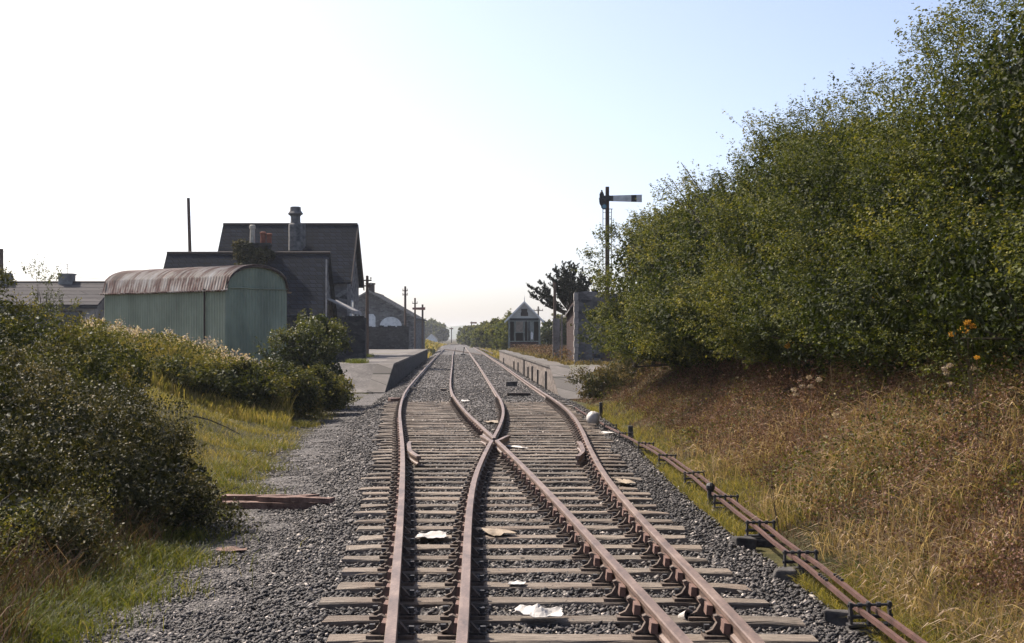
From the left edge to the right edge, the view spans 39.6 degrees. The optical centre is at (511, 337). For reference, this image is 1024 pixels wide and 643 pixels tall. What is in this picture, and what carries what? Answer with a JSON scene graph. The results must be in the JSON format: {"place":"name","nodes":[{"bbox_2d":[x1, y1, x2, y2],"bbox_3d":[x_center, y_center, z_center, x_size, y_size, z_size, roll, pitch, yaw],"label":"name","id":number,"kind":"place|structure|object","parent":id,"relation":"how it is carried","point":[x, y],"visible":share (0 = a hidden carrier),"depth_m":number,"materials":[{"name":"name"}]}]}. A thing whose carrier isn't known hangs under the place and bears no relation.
{"place":"outdoors","nodes":[
{"label":"outdoors","id":0,"kind":"place"},
{"bbox_2d":[0,393,384,642],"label":"path","id":1,"kind":"structure","parent":0,"point":[367,400],"depth_m":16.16,"materials":[{"name":"grey gravel"}]},
{"bbox_2d":[221,494,318,500],"bbox_3d":[-3.103,2.051,18.254,1.283,0.110,0.160,0,0,9],"label":"plank","id":2,"kind":"object","parent":1,"relation":"on","point":[246,497],"visible":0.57,"depth_m":18.23,"materials":[{"name":"wood"}]},
{"bbox_2d":[217,501,324,509],"bbox_3d":[-3.018,2.113,17.945,1.506,0.115,0.177,0,0,17],"label":"plank","id":3,"kind":"object","parent":1,"relation":"on","point":[270,505],"visible":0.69,"depth_m":17.87,"materials":[{"name":"wood"}]},
{"bbox_2d":[256,496,334,503],"bbox_3d":[-2.720,2.028,17.854,1.108,0.095,0.151,0,0,24],"label":"plank","id":4,"kind":"object","parent":3,"relation":"on","point":[305,499],"visible":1,"depth_m":17.78,"materials":[{"name":"wood"}]},
{"bbox_2d":[163,206,364,317],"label":"station house","id":5,"kind":"structure","parent":0,"point":[319,266],"depth_m":94.40,"materials":[{"name":"stone"}]},
{"bbox_2d":[231,239,275,265],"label":"ivy","id":6,"kind":"object","parent":5,"relation":"attached to","point":[251,254],"visible":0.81,"depth_m":87.10,"materials":[{"name":"green plant"}]},
{"bbox_2d":[0,339,1023,642],"bbox_3d":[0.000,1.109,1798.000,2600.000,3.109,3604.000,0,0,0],"label":"ground","id":7,"kind":"structure","parent":0,"point":[774,553],"depth_m":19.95,"materials":[{"name":"green plant"}]},
{"bbox_2d":[19,254,64,338],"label":"sapling","id":8,"kind":"object","parent":7,"relation":"on","point":[38,293],"visible":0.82,"depth_m":59.97,"materials":[{"name":"green plant"}]},
{"bbox_2d":[0,264,104,338],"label":"terrace house","id":9,"kind":"structure","parent":7,"relation":"on","point":[92,301],"depth_m":87.65,"materials":[{"name":"tile"}]},
{"bbox_2d":[35,263,81,324],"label":"sapling","id":10,"kind":"object","parent":7,"relation":"on","point":[62,303],"visible":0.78,"depth_m":57.98,"materials":[{"name":"green plant"}]},
{"bbox_2d":[0,443,132,592],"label":"ground weeds","id":11,"kind":"object","parent":7,"relation":"on","point":[4,547],"visible":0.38,"depth_m":12.13,"materials":[{"name":"green plant"}]},
{"bbox_2d":[0,260,169,444],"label":"bramble thicket","id":12,"kind":"object","parent":7,"relation":"on","point":[96,359],"visible":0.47,"depth_m":22.54,"materials":[{"name":"green plant"}]},
{"bbox_2d":[0,469,180,642],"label":"weeds","id":13,"kind":"object","parent":7,"relation":"on","point":[54,575],"visible":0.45,"depth_m":11.30,"materials":[{"name":"green plant"}]},
{"bbox_2d":[0,332,265,579],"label":"bramble thicket","id":14,"kind":"object","parent":7,"relation":"on","point":[164,483],"visible":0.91,"depth_m":15.01,"materials":[{"name":"green plant"}]},
{"bbox_2d":[0,380,348,642],"bbox_3d":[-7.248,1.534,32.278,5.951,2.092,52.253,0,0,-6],"label":"grass","id":15,"kind":"structure","parent":7,"relation":"on","point":[217,418],"depth_m":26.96,"materials":[{"name":"green plant"}]},
{"bbox_2d":[58,326,298,427],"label":"tall weeds","id":16,"kind":"object","parent":7,"relation":"on","point":[259,413],"visible":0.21,"depth_m":35.10,"materials":[{"name":"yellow plant"}]},
{"bbox_2d":[80,316,274,374],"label":"seed heads","id":17,"kind":"object","parent":16,"relation":"attached to","point":[137,332],"visible":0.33,"depth_m":40.57,"materials":[{"name":"beige plant"}]},
{"bbox_2d":[73,322,290,409],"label":"leafy weeds","id":18,"kind":"object","parent":7,"relation":"on","point":[158,339],"visible":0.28,"depth_m":37.99,"materials":[{"name":"green plant"}]},
{"bbox_2d":[99,264,291,364],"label":"corrugated shed","id":19,"kind":"structure","parent":7,"relation":"on","point":[236,307],"depth_m":51.42,"materials":[{"name":"green paint"}]},
{"bbox_2d":[145,352,359,419],"bbox_3d":[-6.716,1.432,39.067,3.667,2.142,10.296,0,0,17],"label":"bramble thicket","id":20,"kind":"object","parent":7,"relation":"on","point":[315,387],"visible":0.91,"depth_m":36.73,"materials":[{"name":"green plant"}]},
{"bbox_2d":[253,308,357,408],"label":"shrub","id":21,"kind":"object","parent":7,"relation":"on","point":[318,340],"visible":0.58,"depth_m":46.52,"materials":[{"name":"green plant"}]},
{"bbox_2d":[335,349,427,393],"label":"station platform","id":22,"kind":"structure","parent":7,"relation":"on","point":[386,370],"depth_m":67.08,"materials":[{"name":"concrete"}]},
{"bbox_2d":[287,316,365,361],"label":"stone wall","id":23,"kind":"structure","parent":22,"relation":"on","point":[357,328],"depth_m":72.00,"materials":[{"name":"grey stone"}]},
{"bbox_2d":[364,276,371,353],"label":"telegraph pole","id":24,"kind":"object","parent":22,"relation":"on","point":[367,285],"visible":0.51,"depth_m":103.89,"materials":[{"name":"wood"}]},
{"bbox_2d":[369,325,408,348],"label":"stone wall","id":25,"kind":"structure","parent":22,"relation":"on","point":[388,337],"depth_m":150.50,"materials":[{"name":"grey stone"}]},
{"bbox_2d":[359,283,426,348],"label":"goods shed","id":26,"kind":"structure","parent":7,"relation":"on","point":[384,311],"depth_m":200.00,"materials":[{"name":"stone"}]},
{"bbox_2d":[432,323,449,342],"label":"skyline tree","id":27,"kind":"object","parent":7,"relation":"on","point":[441,332],"visible":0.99,"depth_m":598.21,"materials":[{"name":"green plant"}]},
{"bbox_2d":[425,339,499,358],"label":"grass","id":28,"kind":"structure","parent":7,"relation":"on","point":[432,347],"depth_m":231.31,"materials":[{"name":"yellow plant"}]},
{"bbox_2d":[489,308,511,349],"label":"bush","id":29,"kind":"object","parent":7,"relation":"on","point":[500,332],"visible":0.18,"depth_m":170.37,"materials":[{"name":"green plant"}]},
{"bbox_2d":[504,297,543,348],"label":"signal box","id":30,"kind":"object","parent":7,"relation":"on","point":[524,318],"visible":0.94,"depth_m":150.00,"materials":[{"name":"grey wood"}]},
{"bbox_2d":[220,344,884,642],"bbox_3d":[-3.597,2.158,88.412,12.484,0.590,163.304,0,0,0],"label":"ballast","id":31,"kind":"structure","parent":7,"relation":"on","point":[783,596],"depth_m":12.97,"materials":[{"name":"gravel"}]},
{"bbox_2d":[379,419,594,427],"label":"wooden sleeper","id":32,"kind":"object","parent":31,"relation":"on","point":[466,424],"visible":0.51,"depth_m":32.90,"materials":[{"name":"wood"}]},
{"bbox_2d":[375,427,601,436],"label":"wooden sleeper","id":33,"kind":"object","parent":31,"relation":"on","point":[503,433],"visible":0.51,"depth_m":29.51,"materials":[{"name":"wood"}]},
{"bbox_2d":[384,344,450,642],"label":"running rail","id":34,"kind":"object","parent":33,"relation":"on","point":[391,629],"visible":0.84,"depth_m":11.55,"materials":[{"name":"brown metal"}]},
{"bbox_2d":[465,347,504,443],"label":"running rail","id":35,"kind":"object","parent":33,"relation":"on","point":[498,430],"visible":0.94,"depth_m":42.55,"materials":[{"name":"brown metal"}]},
{"bbox_2d":[473,347,764,642],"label":"running rail","id":36,"kind":"object","parent":33,"relation":"on","point":[742,631],"visible":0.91,"depth_m":11.14,"materials":[{"name":"metal"}]},
{"bbox_2d":[377,424,599,433],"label":"wooden sleeper","id":37,"kind":"object","parent":31,"relation":"on","point":[552,431],"visible":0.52,"depth_m":30.86,"materials":[{"name":"wood"}]},
{"bbox_2d":[381,420,598,428],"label":"wooden sleeper","id":38,"kind":"object","parent":31,"relation":"on","point":[470,424],"visible":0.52,"depth_m":32.21,"materials":[{"name":"wood"}]},
{"bbox_2d":[380,422,600,430],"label":"wooden sleeper","id":39,"kind":"object","parent":31,"relation":"on","point":[469,428],"visible":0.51,"depth_m":31.56,"materials":[{"name":"wood"}]},
{"bbox_2d":[450,348,495,445],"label":"running rail","id":40,"kind":"object","parent":39,"relation":"on","point":[486,432],"visible":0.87,"depth_m":33.36,"materials":[{"name":"brown metal"}]},
{"bbox_2d":[376,429,605,438],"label":"wooden sleeper","id":41,"kind":"object","parent":31,"relation":"on","point":[501,434],"visible":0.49,"depth_m":28.77,"materials":[{"name":"wood"}]},
{"bbox_2d":[372,432,611,442],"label":"wooden sleeper","id":42,"kind":"object","parent":31,"relation":"on","point":[380,440],"visible":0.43,"depth_m":28.06,"materials":[{"name":"wood"}]},
{"bbox_2d":[379,426,604,434],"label":"wooden sleeper","id":43,"kind":"object","parent":31,"relation":"on","point":[475,429],"visible":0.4,"depth_m":30.14,"materials":[{"name":"wood"}]},
{"bbox_2d":[372,443,613,455],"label":"wooden sleeper","id":44,"kind":"object","parent":31,"relation":"on","point":[494,448],"visible":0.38,"depth_m":24.67,"materials":[{"name":"wood"}]},
{"bbox_2d":[376,436,610,445],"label":"wooden sleeper","id":45,"kind":"object","parent":31,"relation":"on","point":[517,444],"visible":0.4,"depth_m":26.73,"materials":[{"name":"wood"}]},
{"bbox_2d":[378,441,610,451],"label":"wooden sleeper","id":46,"kind":"object","parent":31,"relation":"on","point":[607,450],"visible":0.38,"depth_m":25.37,"materials":[{"name":"wood"}]},
{"bbox_2d":[371,446,620,457],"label":"wooden sleeper","id":47,"kind":"object","parent":31,"relation":"on","point":[497,455],"visible":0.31,"depth_m":23.98,"materials":[{"name":"wood"}]},
{"bbox_2d":[381,438,610,448],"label":"wooden sleeper","id":48,"kind":"object","parent":31,"relation":"on","point":[482,447],"visible":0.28,"depth_m":26.03,"materials":[{"name":"wood"}]},
{"bbox_2d":[373,459,619,472],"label":"wooden sleeper","id":49,"kind":"object","parent":31,"relation":"on","point":[508,465],"visible":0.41,"depth_m":21.27,"materials":[{"name":"wood"}]},
{"bbox_2d":[495,435,692,642],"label":"running rail","id":50,"kind":"object","parent":49,"relation":"on","point":[670,630],"visible":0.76,"depth_m":10.86,"materials":[{"name":"metal"}]},
{"bbox_2d":[372,449,621,461],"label":"wooden sleeper","id":51,"kind":"object","parent":31,"relation":"on","point":[496,458],"visible":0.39,"depth_m":23.27,"materials":[{"name":"wood"}]},
{"bbox_2d":[381,434,613,443],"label":"wooden sleeper","id":52,"kind":"object","parent":31,"relation":"on","point":[574,441],"visible":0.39,"depth_m":27.42,"materials":[{"name":"wood"}]},
{"bbox_2d":[358,476,637,491],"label":"wooden sleeper","id":53,"kind":"object","parent":31,"relation":"on","point":[518,488],"visible":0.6,"depth_m":18.48,"materials":[{"name":"wood"}]},
{"bbox_2d":[370,455,627,469],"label":"wooden sleeper","id":54,"kind":"object","parent":31,"relation":"on","point":[582,465],"visible":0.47,"depth_m":21.92,"materials":[{"name":"wood"}]},
{"bbox_2d":[374,452,625,463],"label":"wooden sleeper","id":55,"kind":"object","parent":31,"relation":"on","point":[500,459],"visible":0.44,"depth_m":22.63,"materials":[{"name":"wood"}]},
{"bbox_2d":[456,435,493,642],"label":"running rail","id":56,"kind":"object","parent":55,"relation":"on","point":[462,634],"visible":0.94,"depth_m":11.28,"materials":[{"name":"brown metal"}]},
{"bbox_2d":[369,471,631,486],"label":"wooden sleeper","id":57,"kind":"object","parent":31,"relation":"on","point":[521,478],"visible":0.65,"depth_m":19.23,"materials":[{"name":"wood"}]},
{"bbox_2d":[367,463,633,476],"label":"wooden sleeper","id":58,"kind":"object","parent":31,"relation":"on","point":[509,471],"visible":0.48,"depth_m":20.59,"materials":[{"name":"wood"}]},
{"bbox_2d":[361,467,641,482],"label":"wooden sleeper","id":59,"kind":"object","parent":31,"relation":"on","point":[484,475],"visible":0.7,"depth_m":19.89,"materials":[{"name":"wood"}]},
{"bbox_2d":[362,481,650,497],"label":"wooden sleeper","id":60,"kind":"object","parent":31,"relation":"on","point":[597,490],"visible":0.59,"depth_m":17.81,"materials":[{"name":"wood"}]},
{"bbox_2d":[361,486,652,503],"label":"wooden sleeper","id":61,"kind":"object","parent":31,"relation":"on","point":[535,491],"visible":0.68,"depth_m":17.16,"materials":[{"name":"wood"}]},
{"bbox_2d":[360,492,656,510],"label":"wooden sleeper","id":62,"kind":"object","parent":31,"relation":"on","point":[534,503],"visible":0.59,"depth_m":16.47,"materials":[{"name":"wood"}]},
{"bbox_2d":[353,498,669,517],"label":"wooden sleeper","id":63,"kind":"object","parent":31,"relation":"on","point":[610,510],"visible":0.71,"depth_m":15.72,"materials":[{"name":"wood"}]},
{"bbox_2d":[352,506,673,525],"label":"wooden sleeper","id":64,"kind":"object","parent":31,"relation":"on","point":[553,516],"visible":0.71,"depth_m":15.09,"materials":[{"name":"wood"}]},
{"bbox_2d":[355,513,687,534],"bbox_3d":[0.097,1.932,14.431,3.354,0.299,0.317,0,0,-1],"label":"wooden sleeper","id":65,"kind":"object","parent":31,"relation":"on","point":[560,519],"visible":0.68,"depth_m":14.40,"materials":[{"name":"wood"}]},
{"bbox_2d":[357,521,687,544],"bbox_3d":[0.109,1.928,13.736,3.189,0.298,0.309,0,0,0],"label":"wooden sleeper","id":66,"kind":"object","parent":31,"relation":"on","point":[636,528],"visible":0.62,"depth_m":13.70,"materials":[{"name":"wood"}]},
{"bbox_2d":[346,530,702,555],"bbox_3d":[0.109,1.929,13.084,3.302,0.300,0.319,0,0,0],"label":"wooden sleeper","id":67,"kind":"object","parent":31,"relation":"on","point":[633,547],"visible":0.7,"depth_m":13.04,"materials":[{"name":"wood"}]},
{"bbox_2d":[342,540,707,565],"bbox_3d":[0.110,1.924,12.387,3.203,0.300,0.313,0,0,0],"label":"wooden sleeper","id":68,"kind":"object","parent":31,"relation":"on","point":[582,553],"visible":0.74,"depth_m":12.35,"materials":[{"name":"wood"}]},
{"bbox_2d":[341,552,731,578],"bbox_3d":[0.205,1.918,11.687,3.206,0.298,0.312,0,0,0],"label":"wooden sleeper","id":69,"kind":"object","parent":31,"relation":"on","point":[659,567],"visible":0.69,"depth_m":11.65,"materials":[{"name":"wood"}]},
{"bbox_2d":[318,579,768,611],"bbox_3d":[0.227,1.909,10.284,3.247,0.302,0.304,0,0,0],"label":"wooden sleeper","id":70,"kind":"object","parent":31,"relation":"on","point":[684,597],"visible":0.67,"depth_m":10.25,"materials":[{"name":"wood"}]},
{"bbox_2d":[336,565,752,594],"bbox_3d":[0.241,1.915,10.967,3.211,0.301,0.315,0,0,1],"label":"wooden sleeper","id":71,"kind":"object","parent":31,"relation":"on","point":[671,582],"visible":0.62,"depth_m":10.94,"materials":[{"name":"wood"}]},
{"bbox_2d":[321,596,806,630],"bbox_3d":[0.335,1.905,9.597,3.269,0.299,0.308,0,0,1],"label":"wooden sleeper","id":72,"kind":"object","parent":31,"relation":"on","point":[700,616],"visible":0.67,"depth_m":9.57,"materials":[{"name":"wood"}]},
{"bbox_2d":[512,603,562,617],"bbox_3d":[0.175,1.827,9.570,0.354,0.079,0.249,0,0,-3],"label":"plastic sheet","id":73,"kind":"object","parent":72,"relation":"on","point":[537,610],"visible":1,"depth_m":9.54,"materials":[{"name":"white plastic"}]},
{"bbox_2d":[326,613,818,642],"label":"wooden sleeper","id":74,"kind":"object","parent":31,"relation":"on","point":[717,632],"visible":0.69,"depth_m":8.93,"materials":[{"name":"wood"}]},
{"bbox_2d":[542,313,566,347],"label":"bush","id":75,"kind":"object","parent":7,"relation":"on","point":[548,335],"visible":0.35,"depth_m":148.97,"materials":[{"name":"green plant"}]},
{"bbox_2d":[499,350,630,399],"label":"station platform","id":76,"kind":"structure","parent":7,"relation":"on","point":[558,384],"depth_m":62.78,"materials":[{"name":"concrete"}]},
{"bbox_2d":[507,347,612,364],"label":"platform weeds","id":77,"kind":"object","parent":76,"relation":"on","point":[546,356],"visible":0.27,"depth_m":75.19,"materials":[{"name":"plant"}]},
{"bbox_2d":[511,344,614,361],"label":"platform undergrowth","id":78,"kind":"object","parent":76,"relation":"on","point":[541,349],"visible":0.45,"depth_m":94.71,"materials":[{"name":"plant"}]},
{"bbox_2d":[527,260,599,316],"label":"cypress tree","id":79,"kind":"object","parent":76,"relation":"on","point":[568,286],"visible":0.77,"depth_m":95.55,"materials":[{"name":"green plant"}]},
{"bbox_2d":[553,291,636,363],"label":"ruined shelter","id":80,"kind":"object","parent":76,"relation":"on","point":[575,314],"visible":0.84,"depth_m":67.00,"materials":[{"name":"stone"}]},
{"bbox_2d":[599,187,641,361],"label":"semaphore signal","id":81,"kind":"object","parent":76,"relation":"on","point":[605,199],"visible":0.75,"depth_m":65.89,"materials":[{"name":"black paint"}]},
{"bbox_2d":[564,354,655,402],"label":"dry bush","id":82,"kind":"object","parent":7,"relation":"on","point":[598,377],"visible":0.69,"depth_m":48.56,"materials":[{"name":"green plant"}]},
{"bbox_2d":[569,208,703,370],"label":"hawthorn bush","id":83,"kind":"object","parent":7,"relation":"on","point":[605,313],"visible":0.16,"depth_m":42.63,"materials":[{"name":"green plant"}]},
{"bbox_2d":[589,186,729,373],"bbox_3d":[5.275,-1.597,38.177,6.432,5.268,7.969,0,0,0],"label":"hawthorn bush","id":84,"kind":"object","parent":7,"relation":"on","point":[615,335],"visible":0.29,"depth_m":37.48,"materials":[{"name":"green plant"}]},
{"bbox_2d":[615,155,765,367],"bbox_3d":[5.428,-1.680,33.835,6.117,5.001,7.938,0,0,0],"label":"hawthorn bush","id":85,"kind":"object","parent":7,"relation":"on","point":[684,342],"visible":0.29,"depth_m":32.88,"materials":[{"name":"green plant"}]},
{"bbox_2d":[711,494,738,515],"bbox_3d":[2.544,2.034,16.951,0.330,0.330,0.170,1,1,1],"label":"roller stand","id":86,"kind":"object","parent":7,"relation":"on","point":[725,496],"visible":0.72,"depth_m":16.93,"materials":[{"name":"black metal"}]},
{"bbox_2d":[644,442,927,642],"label":"point rod","id":87,"kind":"object","parent":86,"relation":"on","point":[909,633],"visible":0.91,"depth_m":11.52,"materials":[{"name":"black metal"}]},
{"bbox_2d":[731,536,756,550],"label":"stone block","id":88,"kind":"structure","parent":7,"relation":"on","point":[749,542],"depth_m":14.06,"materials":[{"name":"grey stone"}]},
{"bbox_2d":[744,520,775,546],"bbox_3d":[2.521,2.019,14.450,0.330,0.330,0.170,-1,0,1],"label":"roller stand","id":89,"kind":"object","parent":7,"relation":"on","point":[762,541],"visible":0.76,"depth_m":14.43,"materials":[{"name":"black metal"}]},
{"bbox_2d":[575,407,907,642],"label":"point rod","id":90,"kind":"object","parent":89,"relation":"on","point":[877,623],"visible":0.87,"depth_m":11.84,"materials":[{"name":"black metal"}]},
{"bbox_2d":[773,567,796,583],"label":"stone block","id":91,"kind":"structure","parent":7,"relation":"on","point":[782,573],"depth_m":11.99,"materials":[{"name":"grey stone"}]},
{"bbox_2d":[781,549,818,579],"bbox_3d":[2.501,2.008,12.348,0.330,0.330,0.170,-1,-1,1],"label":"roller stand","id":92,"kind":"object","parent":7,"relation":"on","point":[799,552],"visible":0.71,"depth_m":12.33,"materials":[{"name":"black metal"}]},
{"bbox_2d":[584,376,1023,642],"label":"green grass","id":93,"kind":"structure","parent":7,"relation":"on","point":[823,592],"depth_m":15.11,"materials":[{"name":"green plant"}]},
{"bbox_2d":[653,109,954,373],"bbox_3d":[6.068,-1.886,29.180,6.488,5.292,8.284,0,0,0],"label":"hawthorn bush","id":94,"kind":"object","parent":7,"relation":"on","point":[682,297],"visible":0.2,"depth_m":27.65,"materials":[{"name":"green plant"}]},
{"bbox_2d":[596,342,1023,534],"bbox_3d":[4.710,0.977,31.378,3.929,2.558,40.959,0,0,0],"label":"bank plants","id":95,"kind":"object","parent":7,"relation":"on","point":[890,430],"visible":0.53,"depth_m":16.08,"materials":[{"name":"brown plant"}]},
{"bbox_2d":[598,333,1023,623],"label":"dock weeds","id":96,"kind":"object","parent":7,"relation":"on","point":[890,476],"visible":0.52,"depth_m":16.45,"materials":[{"name":"plant"}]},
{"bbox_2d":[824,609,853,625],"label":"stone block","id":97,"kind":"structure","parent":7,"relation":"on","point":[836,617],"depth_m":10.02,"materials":[{"name":"grey stone"}]},
{"bbox_2d":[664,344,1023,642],"bbox_3d":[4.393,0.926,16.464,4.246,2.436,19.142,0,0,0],"label":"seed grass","id":98,"kind":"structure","parent":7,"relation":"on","point":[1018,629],"depth_m":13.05,"materials":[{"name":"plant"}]},
{"bbox_2d":[684,71,1004,376],"bbox_3d":[6.068,-1.724,23.962,6.133,5.146,7.370,0,0,0],"label":"hawthorn bush","id":99,"kind":"object","parent":7,"relation":"on","point":[779,274],"visible":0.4,"depth_m":23.59,"materials":[{"name":"green plant"}]},
{"bbox_2d":[684,289,1023,408],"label":"undergrowth","id":100,"kind":"object","parent":7,"relation":"on","point":[938,378],"visible":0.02,"depth_m":18.04,"materials":[{"name":"green plant"}]},
{"bbox_2d":[845,600,892,640],"bbox_3d":[2.478,1.993,9.851,0.330,0.330,0.170,-2,1,1],"label":"roller stand","id":101,"kind":"object","parent":7,"relation":"on","point":[851,625],"visible":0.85,"depth_m":9.83,"materials":[{"name":"black metal"}]},
{"bbox_2d":[724,3,1023,379],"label":"hawthorn bush","id":102,"kind":"object","parent":7,"relation":"on","point":[857,317],"visible":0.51,"depth_m":18.51,"materials":[{"name":"green plant"}]},
{"bbox_2d":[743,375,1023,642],"bbox_3d":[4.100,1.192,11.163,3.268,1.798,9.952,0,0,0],"label":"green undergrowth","id":103,"kind":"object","parent":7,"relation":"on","point":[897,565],"visible":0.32,"depth_m":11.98,"materials":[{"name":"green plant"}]},
{"bbox_2d":[814,0,1023,392],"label":"hawthorn bush","id":104,"kind":"object","parent":7,"relation":"on","point":[983,279],"visible":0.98,"depth_m":14.77,"materials":[{"name":"green plant"}]},
{"bbox_2d":[948,320,975,422],"bbox_3d":[4.786,0.355,15.066,0.183,1.103,0.300,0,0,-34],"label":"ragwort","id":105,"kind":"object","parent":7,"relation":"on","point":[971,377],"visible":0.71,"depth_m":15.05,"materials":[{"name":"green plant"}]},
{"bbox_2d":[979,81,1023,306],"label":"hawthorn bush","id":106,"kind":"object","parent":7,"relation":"on","point":[1006,254],"visible":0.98,"depth_m":12.11,"materials":[{"name":"green plant"}]},
{"bbox_2d":[0,0,1023,326],"label":"sky","id":107,"kind":"structure","parent":0,"point":[472,147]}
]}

